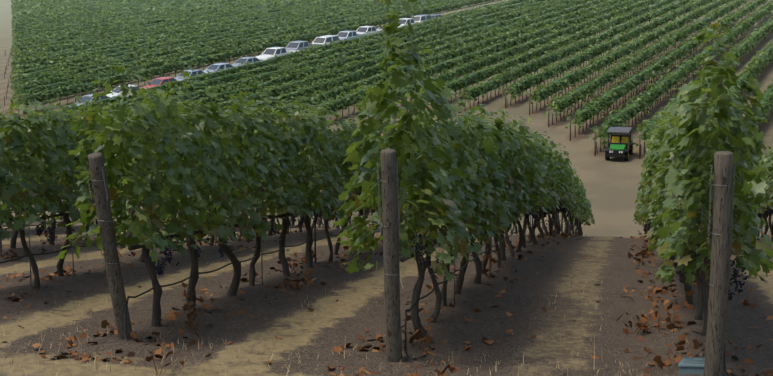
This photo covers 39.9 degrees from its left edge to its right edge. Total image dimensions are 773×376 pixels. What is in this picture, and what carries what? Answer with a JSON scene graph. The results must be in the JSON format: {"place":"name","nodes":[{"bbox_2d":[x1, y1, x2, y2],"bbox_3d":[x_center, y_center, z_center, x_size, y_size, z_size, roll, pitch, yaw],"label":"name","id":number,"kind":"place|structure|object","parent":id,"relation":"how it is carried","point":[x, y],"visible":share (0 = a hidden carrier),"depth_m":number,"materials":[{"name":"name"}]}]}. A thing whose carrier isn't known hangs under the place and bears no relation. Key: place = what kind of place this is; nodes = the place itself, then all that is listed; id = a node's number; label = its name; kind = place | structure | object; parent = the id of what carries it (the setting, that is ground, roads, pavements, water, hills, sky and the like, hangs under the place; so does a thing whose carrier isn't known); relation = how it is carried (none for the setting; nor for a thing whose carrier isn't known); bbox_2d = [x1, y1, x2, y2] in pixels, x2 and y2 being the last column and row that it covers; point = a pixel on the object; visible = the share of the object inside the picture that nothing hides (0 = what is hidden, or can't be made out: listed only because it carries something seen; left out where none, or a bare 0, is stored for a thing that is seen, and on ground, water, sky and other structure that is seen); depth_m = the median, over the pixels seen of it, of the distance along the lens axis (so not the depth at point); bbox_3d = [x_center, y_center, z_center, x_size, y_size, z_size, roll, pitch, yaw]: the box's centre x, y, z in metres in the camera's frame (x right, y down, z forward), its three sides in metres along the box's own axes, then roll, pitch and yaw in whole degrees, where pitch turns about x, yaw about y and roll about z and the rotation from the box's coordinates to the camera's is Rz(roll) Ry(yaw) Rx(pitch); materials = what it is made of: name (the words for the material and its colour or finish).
{"place":"outdoors","nodes":[
{"label":"outdoors","id":0,"kind":"place"},
{"bbox_2d":[0,138,770,375],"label":"irrigation hose","id":1,"kind":"object","parent":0,"point":[406,310],"visible":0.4,"depth_m":12.08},
{"bbox_2d":[0,0,772,375],"bbox_3d":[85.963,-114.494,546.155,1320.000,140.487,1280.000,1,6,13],"label":"ground","id":2,"kind":"structure","parent":0,"point":[610,186],"depth_m":12.77,"materials":[{"name":"brown soil"}]},
{"bbox_2d":[69,94,110,106],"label":"sedan car","id":3,"kind":"object","parent":2,"relation":"on","point":[85,97],"visible":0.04,"depth_m":90.39,"materials":[{"name":"silver paint"}]},
{"bbox_2d":[106,84,139,97],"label":"sedan car","id":4,"kind":"object","parent":2,"relation":"on","point":[116,91],"visible":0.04,"depth_m":94.96,"materials":[{"name":"white paint"}]},
{"bbox_2d":[143,77,175,88],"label":"sedan car","id":5,"kind":"object","parent":2,"relation":"on","point":[157,81],"visible":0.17,"depth_m":99.14,"materials":[{"name":"red paint"}]},
{"bbox_2d":[174,69,205,80],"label":"sedan car","id":6,"kind":"object","parent":2,"relation":"on","point":[195,72],"visible":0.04,"depth_m":103.84,"materials":[{"name":"silver paint"}]},
{"bbox_2d":[203,63,233,72],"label":"sedan car","id":7,"kind":"object","parent":2,"relation":"on","point":[215,67],"visible":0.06,"depth_m":108.18,"materials":[{"name":"silver paint"}]},
{"bbox_2d":[231,57,261,66],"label":"sedan car","id":8,"kind":"object","parent":2,"relation":"on","point":[243,60],"visible":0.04,"depth_m":112.50,"materials":[{"name":"silver paint"}]},
{"bbox_2d":[256,47,297,60],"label":"pickup car","id":9,"kind":"object","parent":2,"relation":"on","point":[267,53],"visible":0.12,"depth_m":116.42,"materials":[{"name":"white paint"}]},
{"bbox_2d":[285,41,322,50],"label":"pickup car","id":10,"kind":"object","parent":2,"relation":"on","point":[296,45],"visible":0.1,"depth_m":122.19,"materials":[{"name":"silver paint"}]},
{"bbox_2d":[312,35,339,44],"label":"suv","id":11,"kind":"object","parent":2,"relation":"on","point":[327,39],"visible":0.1,"depth_m":127.85,"materials":[{"name":"white paint"}]},
{"bbox_2d":[337,31,365,39],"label":"pickup car","id":12,"kind":"object","parent":2,"relation":"on","point":[343,35],"visible":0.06,"depth_m":131.95,"materials":[{"name":"silver paint"}]},
{"bbox_2d":[356,26,381,34],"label":"pickup car","id":13,"kind":"object","parent":2,"relation":"on","point":[367,29],"visible":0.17,"depth_m":137.46,"materials":[{"name":"white paint"}]},
{"bbox_2d":[0,0,772,284],"bbox_3d":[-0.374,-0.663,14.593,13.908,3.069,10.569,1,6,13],"label":"leaves","id":14,"kind":"object","parent":2,"relation":"on","point":[471,166],"visible":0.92,"depth_m":10.76,"materials":[{"name":"green plant"}]},
{"bbox_2d":[0,225,772,375],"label":"fallen leaves","id":15,"kind":"object","parent":2,"relation":"on","point":[169,316],"visible":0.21,"depth_m":11.85,"materials":[{"name":"brown plant"}]},
{"bbox_2d":[0,194,772,299],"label":"grapes","id":16,"kind":"object","parent":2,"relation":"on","point":[160,271],"visible":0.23,"depth_m":11.79,"materials":[{"name":"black food"}]},
{"bbox_2d":[1,248,772,375],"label":"straw blades","id":17,"kind":"object","parent":2,"relation":"on","point":[299,344],"visible":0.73,"depth_m":9.54,"materials":[{"name":"beige plant"}]},
{"bbox_2d":[2,149,772,375],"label":"vine trunks and posts","id":18,"kind":"object","parent":2,"relation":"on","point":[712,300],"visible":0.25,"depth_m":9.92,"materials":[{"name":"brown wood"}]},
{"bbox_2d":[10,38,772,146],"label":"rows","id":19,"kind":"object","parent":2,"relation":"on","point":[631,65],"visible":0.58,"depth_m":94.69,"materials":[{"name":"green plant"}]},
{"bbox_2d":[11,0,772,81],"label":"rows","id":20,"kind":"object","parent":2,"relation":"on","point":[555,23],"visible":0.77,"depth_m":143.82,"materials":[{"name":"green plant"}]},
{"bbox_2d":[38,220,772,375],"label":"dry weed","id":21,"kind":"object","parent":2,"relation":"on","point":[656,359],"depth_m":10.91,"materials":[{"name":"brown plant"}]},
{"bbox_2d":[398,18,422,26],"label":"pickup car","id":22,"kind":"object","parent":2,"relation":"on","point":[404,21],"visible":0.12,"depth_m":146.95,"materials":[{"name":"white paint"}]},
{"bbox_2d":[412,15,431,20],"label":"suv","id":23,"kind":"object","parent":2,"relation":"on","point":[421,17],"visible":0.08,"depth_m":152.66,"materials":[{"name":"silver paint"}]},
{"bbox_2d":[430,14,442,18],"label":"sedan car","id":24,"kind":"object","parent":2,"relation":"on","point":[434,15],"visible":0.04,"depth_m":157.27,"materials":[{"name":"grey paint"}]},
{"bbox_2d":[254,144,766,226],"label":"leaves","id":25,"kind":"object","parent":2,"relation":"on","point":[582,207],"visible":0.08,"depth_m":37.03,"materials":[{"name":"green plant"}]},
{"bbox_2d":[605,127,632,160],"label":"utility vehicle","id":26,"kind":"object","parent":2,"relation":"on","point":[620,145],"visible":1,"depth_m":65.91,"materials":[{"name":"green metal"}]},
{"bbox_2d":[678,357,704,374],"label":"valve box","id":27,"kind":"object","parent":2,"relation":"on","point":[690,365],"visible":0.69,"depth_m":8.88,"materials":[{"name":"blue plastic"}]},
{"bbox_2d":[4,0,772,158],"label":"grapevines","id":28,"kind":"object","parent":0,"point":[55,83],"depth_m":116.07,"materials":[{"name":"green plant"}]}
]}

